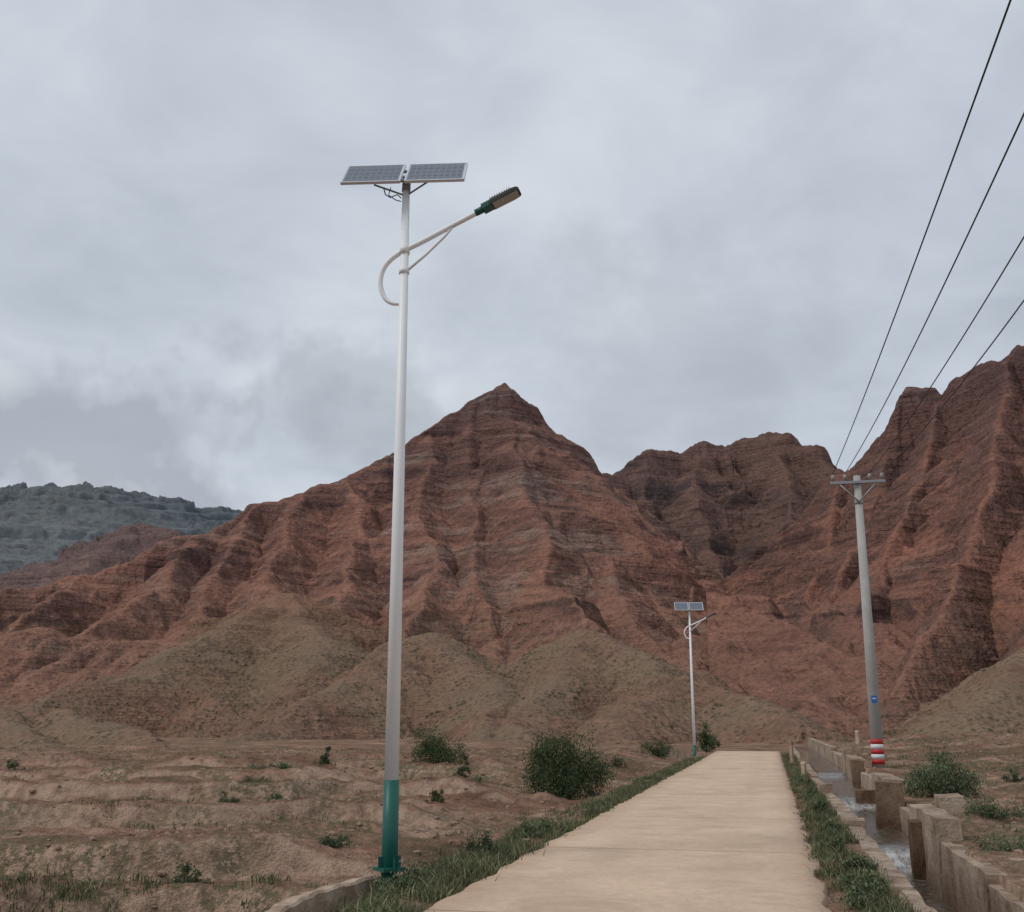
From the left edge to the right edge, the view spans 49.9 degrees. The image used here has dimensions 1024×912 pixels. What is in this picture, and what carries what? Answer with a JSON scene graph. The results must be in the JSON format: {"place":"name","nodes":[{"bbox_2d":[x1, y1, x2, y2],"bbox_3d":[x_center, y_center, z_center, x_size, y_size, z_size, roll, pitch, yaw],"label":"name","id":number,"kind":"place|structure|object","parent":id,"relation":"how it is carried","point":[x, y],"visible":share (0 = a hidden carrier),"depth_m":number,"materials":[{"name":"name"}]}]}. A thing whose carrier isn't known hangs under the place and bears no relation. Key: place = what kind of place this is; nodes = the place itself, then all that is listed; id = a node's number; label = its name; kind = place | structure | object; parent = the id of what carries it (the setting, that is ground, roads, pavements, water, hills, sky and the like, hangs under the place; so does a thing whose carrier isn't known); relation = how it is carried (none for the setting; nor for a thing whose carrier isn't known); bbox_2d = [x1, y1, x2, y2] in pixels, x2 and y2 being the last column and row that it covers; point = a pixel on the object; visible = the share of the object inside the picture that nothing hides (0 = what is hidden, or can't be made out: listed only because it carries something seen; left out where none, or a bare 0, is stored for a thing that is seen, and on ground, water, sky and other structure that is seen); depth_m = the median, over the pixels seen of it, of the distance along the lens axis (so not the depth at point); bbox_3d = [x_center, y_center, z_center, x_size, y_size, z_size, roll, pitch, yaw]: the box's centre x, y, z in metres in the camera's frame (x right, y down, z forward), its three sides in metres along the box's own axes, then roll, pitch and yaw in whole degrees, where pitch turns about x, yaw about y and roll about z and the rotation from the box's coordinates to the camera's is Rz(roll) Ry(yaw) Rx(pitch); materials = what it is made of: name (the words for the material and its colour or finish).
{"place":"outdoors","nodes":[
{"label":"outdoors","id":0,"kind":"place"},
{"bbox_2d":[0,523,183,589],"bbox_3d":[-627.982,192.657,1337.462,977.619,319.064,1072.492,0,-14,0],"label":"mountain","id":1,"kind":"structure","parent":0,"point":[120,545],"depth_m":1472.32,"materials":[{"name":"brown stone"}]},
{"bbox_2d":[0,481,241,573],"bbox_3d":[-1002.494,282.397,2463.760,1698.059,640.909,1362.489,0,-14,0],"label":"mountain","id":2,"kind":"structure","parent":0,"point":[46,522],"depth_m":2647.32,"materials":[{"name":"grey stone"}]},
{"bbox_2d":[0,383,729,732],"bbox_3d":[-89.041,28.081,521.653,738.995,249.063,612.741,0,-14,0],"label":"mountain","id":3,"kind":"structure","parent":0,"point":[526,529],"depth_m":539.29,"materials":[{"name":"red stone"}]},
{"bbox_2d":[0,733,1023,911],"bbox_3d":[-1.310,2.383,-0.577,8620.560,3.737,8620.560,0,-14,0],"label":"ground","id":4,"kind":"structure","parent":0,"point":[238,853],"depth_m":22.18,"materials":[{"name":"brown soil"}]},
{"bbox_2d":[6,759,26,769],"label":"shrub","id":5,"kind":"object","parent":4,"relation":"on","point":[9,765],"visible":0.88,"depth_m":35.65,"materials":[{"name":"green plant"}]},
{"bbox_2d":[168,859,214,884],"bbox_3d":[-4.223,5.613,14.581,0.590,0.511,0.522,-7,-15,26],"label":"shrub","id":6,"kind":"object","parent":4,"relation":"on","point":[185,870],"visible":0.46,"depth_m":14.56,"materials":[{"name":"green plant"}]},
{"bbox_2d":[215,789,239,803],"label":"shrub","id":7,"kind":"object","parent":4,"relation":"on","point":[226,799],"visible":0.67,"depth_m":23.90,"materials":[{"name":"green plant"}]},
{"bbox_2d":[242,772,272,782],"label":"weed plant","id":8,"kind":"object","parent":4,"relation":"on","point":[247,778],"visible":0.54,"depth_m":26.70,"materials":[{"name":"green plant"}]},
{"bbox_2d":[246,759,278,769],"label":"weed plant","id":9,"kind":"object","parent":4,"relation":"on","point":[258,768],"visible":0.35,"depth_m":33.98,"materials":[{"name":"green plant"}]},
{"bbox_2d":[266,792,286,801],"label":"shrub","id":10,"kind":"object","parent":4,"relation":"on","point":[277,797],"visible":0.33,"depth_m":24.38,"materials":[{"name":"green plant"}]},
{"bbox_2d":[273,761,291,768],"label":"shrub","id":11,"kind":"object","parent":4,"relation":"on","point":[284,766],"visible":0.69,"depth_m":33.65,"materials":[{"name":"green plant"}]},
{"bbox_2d":[265,874,380,911],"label":"concrete kerb","id":12,"kind":"structure","parent":4,"relation":"on","point":[319,898],"depth_m":11.98,"materials":[{"name":"beige concrete"}]},
{"bbox_2d":[317,746,331,764],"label":"shrub","id":13,"kind":"object","parent":4,"relation":"on","point":[324,758],"visible":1,"depth_m":34.70,"materials":[{"name":"green plant"}]},
{"bbox_2d":[316,832,352,848],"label":"weed plant","id":14,"kind":"object","parent":4,"relation":"on","point":[336,843],"visible":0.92,"depth_m":17.28,"materials":[{"name":"green plant"}]},
{"bbox_2d":[372,859,436,892],"bbox_3d":[-1.060,4.230,10.933,0.682,0.427,0.459,3,-14,-14],"label":"weed plant","id":15,"kind":"object","parent":4,"relation":"on","point":[406,872],"visible":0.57,"depth_m":10.90,"materials":[{"name":"green plant"}]},
{"bbox_2d":[373,853,443,893],"bbox_3d":[-1.129,4.586,11.973,0.834,0.494,0.634,-6,-15,24],"label":"weed plant","id":16,"kind":"object","parent":4,"relation":"on","point":[420,867],"visible":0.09,"depth_m":11.99,"materials":[{"name":"green plant"}]},
{"bbox_2d":[340,162,521,894],"bbox_3d":[-1.066,0.500,13.730,2.424,9.384,0.564,-2,-14,6],"label":"street lamp","id":17,"kind":"object","parent":4,"relation":"on","point":[390,857],"visible":1,"depth_m":13.93,"materials":[{"name":"white metal"}]},
{"bbox_2d":[425,789,444,802],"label":"shrub","id":18,"kind":"object","parent":4,"relation":"on","point":[436,796],"visible":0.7,"depth_m":25.82,"materials":[{"name":"green plant"}]},
{"bbox_2d":[402,719,472,763],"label":"shrub","id":19,"kind":"object","parent":4,"relation":"on","point":[432,749],"visible":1,"depth_m":41.31,"materials":[{"name":"green plant"}]},
{"bbox_2d":[452,751,470,777],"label":"shrub","id":20,"kind":"object","parent":4,"relation":"on","point":[460,771],"visible":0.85,"depth_m":31.75,"materials":[{"name":"green plant"}]},
{"bbox_2d":[462,775,483,782],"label":"weed plant","id":21,"kind":"object","parent":4,"relation":"on","point":[478,779],"visible":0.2,"depth_m":29.48,"materials":[{"name":"green plant"}]},
{"bbox_2d":[459,831,511,855],"bbox_3d":[-0.334,4.982,13.982,0.704,0.398,0.622,0,-14,0],"label":"weed plant","id":22,"kind":"object","parent":4,"relation":"on","point":[490,844],"visible":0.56,"depth_m":14.03,"materials":[{"name":"green plant"}]},
{"bbox_2d":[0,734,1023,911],"bbox_3d":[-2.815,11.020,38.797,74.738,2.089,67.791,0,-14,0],"label":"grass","id":23,"kind":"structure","parent":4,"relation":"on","point":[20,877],"depth_m":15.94,"materials":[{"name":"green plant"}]},
{"bbox_2d":[0,733,1023,908],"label":"stones","id":24,"kind":"object","parent":4,"relation":"on","point":[161,873],"visible":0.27,"depth_m":25.93,"materials":[{"name":"brown stone"}]},
{"bbox_2d":[517,815,556,838],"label":"weed plant","id":25,"kind":"object","parent":4,"relation":"on","point":[538,832],"visible":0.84,"depth_m":16.23,"materials":[{"name":"green plant"}]},
{"bbox_2d":[516,722,618,799],"bbox_3d":[1.242,8.314,30.023,2.758,2.213,2.938,11,-18,-39],"label":"shrub","id":26,"kind":"object","parent":4,"relation":"on","point":[562,776],"visible":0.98,"depth_m":29.56,"materials":[{"name":"green plant"}]},
{"bbox_2d":[607,756,628,768],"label":"shrub","id":27,"kind":"object","parent":4,"relation":"on","point":[618,762],"visible":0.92,"depth_m":46.18,"materials":[{"name":"green plant"}]},
{"bbox_2d":[305,752,932,911],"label":"grass","id":28,"kind":"structure","parent":4,"relation":"on","point":[455,873],"depth_m":13.21,"materials":[{"name":"green plant"}]},
{"bbox_2d":[637,731,675,757],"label":"shrub","id":29,"kind":"object","parent":4,"relation":"on","point":[656,751],"visible":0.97,"depth_m":61.64,"materials":[{"name":"green plant"}]},
{"bbox_2d":[674,602,716,756],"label":"street lamp","id":30,"kind":"object","parent":4,"relation":"on","point":[685,607],"visible":0.98,"depth_m":59.35,"materials":[{"name":"white metal"}]},
{"bbox_2d":[692,722,722,752],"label":"shrub","id":31,"kind":"object","parent":4,"relation":"on","point":[705,743],"visible":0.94,"depth_m":63.77,"materials":[{"name":"green plant"}]},
{"bbox_2d":[789,740,793,762],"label":"concrete post","id":32,"kind":"object","parent":4,"relation":"on","point":[791,751],"visible":0.82,"depth_m":43.80,"materials":[{"name":"beige concrete"}]},
{"bbox_2d":[800,761,806,776],"bbox_3d":[8.838,9.589,33.290,0.141,0.660,0.141,-13,-19,43],"label":"concrete post","id":33,"kind":"object","parent":4,"relation":"on","point":[803,767],"visible":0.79,"depth_m":33.28,"materials":[{"name":"beige concrete"}]},
{"bbox_2d":[795,773,818,785],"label":"weed plant","id":34,"kind":"object","parent":4,"relation":"on","point":[800,778],"visible":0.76,"depth_m":28.50,"materials":[{"name":"green plant"}]},
{"bbox_2d":[795,785,819,798],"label":"weed plant","id":35,"kind":"object","parent":4,"relation":"on","point":[811,790],"visible":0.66,"depth_m":23.80,"materials":[{"name":"green plant"}]},
{"bbox_2d":[810,799,829,813],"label":"weed plant","id":36,"kind":"object","parent":4,"relation":"on","point":[821,804],"visible":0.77,"depth_m":20.00,"materials":[{"name":"green plant"}]},
{"bbox_2d":[818,831,846,854],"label":"weed plant","id":37,"kind":"object","parent":4,"relation":"on","point":[837,840],"visible":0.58,"depth_m":13.87,"materials":[{"name":"green plant"}]},
{"bbox_2d":[819,819,847,832],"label":"weed plant","id":38,"kind":"object","parent":4,"relation":"on","point":[830,824],"visible":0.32,"depth_m":16.22,"materials":[{"name":"green plant"}]},
{"bbox_2d":[830,473,885,767],"bbox_3d":[10.588,5.043,32.710,1.620,9.180,0.413,-3,-14,12],"label":"utility pole","id":39,"kind":"object","parent":4,"relation":"on","point":[877,747],"visible":1,"depth_m":32.60,"materials":[{"name":"concrete"}]},
{"bbox_2d":[832,0,1023,474],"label":"power lines","id":40,"kind":"object","parent":39,"relation":"attached to","point":[987,63],"visible":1,"depth_m":16.50,"materials":[{"name":"metal"}]},
{"bbox_2d":[855,730,860,751],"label":"concrete post","id":41,"kind":"object","parent":4,"relation":"on","point":[857,736],"visible":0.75,"depth_m":40.57,"materials":[{"name":"beige concrete"}]},
{"bbox_2d":[837,852,885,873],"bbox_3d":[3.759,4.452,11.903,0.500,0.355,0.364,0,-14,0],"label":"weed plant","id":42,"kind":"object","parent":4,"relation":"on","point":[856,859],"visible":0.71,"depth_m":11.84,"materials":[{"name":"green plant"}]},
{"bbox_2d":[839,864,890,910],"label":"weed plant","id":43,"kind":"object","parent":4,"relation":"on","point":[868,887],"visible":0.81,"depth_m":9.82,"materials":[{"name":"green plant"}]},
{"bbox_2d":[839,869,893,894],"bbox_3d":[3.395,4.137,10.539,0.498,0.339,0.454,0,-14,0],"label":"weed plant","id":44,"kind":"object","parent":4,"relation":"on","point":[847,878],"visible":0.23,"depth_m":10.56,"materials":[{"name":"green plant"}]},
{"bbox_2d":[901,748,990,798],"bbox_3d":[8.390,6.243,21.566,1.781,1.028,1.418,12,-18,-41],"label":"shrub","id":45,"kind":"object","parent":4,"relation":"on","point":[934,781],"visible":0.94,"depth_m":21.36,"materials":[{"name":"green plant"}]},
{"bbox_2d":[959,795,1023,818],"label":"shrub","id":46,"kind":"object","parent":4,"relation":"on","point":[985,809],"visible":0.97,"depth_m":17.10,"materials":[{"name":"green plant"}]},
{"bbox_2d":[968,824,1023,851],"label":"shrub","id":47,"kind":"object","parent":4,"relation":"on","point":[1003,847],"visible":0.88,"depth_m":14.23,"materials":[{"name":"green plant"}]},
{"bbox_2d":[1001,769,1023,781],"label":"shrub","id":48,"kind":"object","parent":4,"relation":"on","point":[1015,778],"visible":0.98,"depth_m":24.97,"materials":[{"name":"green plant"}]},
{"bbox_2d":[0,592,1023,746],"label":"foothills","id":49,"kind":"structure","parent":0,"point":[288,666],"depth_m":264.04,"materials":[{"name":"soil"}]},
{"bbox_2d":[0,0,1023,510],"label":"sky","id":50,"kind":"structure","parent":0,"point":[715,231],"materials":[{"name":"grey"}]},
{"bbox_2d":[424,751,831,911],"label":"road","id":51,"kind":"structure","parent":0,"point":[719,831],"depth_m":12.96,"materials":[{"name":"concrete"}]},
{"bbox_2d":[602,432,843,579],"bbox_3d":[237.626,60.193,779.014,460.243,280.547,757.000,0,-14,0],"label":"mountain","id":52,"kind":"structure","parent":0,"point":[722,510],"depth_m":962.49,"materials":[{"name":"brown stone"}]},
{"bbox_2d":[706,345,1023,738],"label":"mountain","id":53,"kind":"structure","parent":0,"point":[943,508],"depth_m":400.83,"materials":[{"name":"red stone"}]},
{"bbox_2d":[793,738,1023,911],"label":"irrigation canal","id":54,"kind":"structure","parent":0,"point":[927,863],"depth_m":16.80,"materials":[{"name":"concrete"}]}
]}

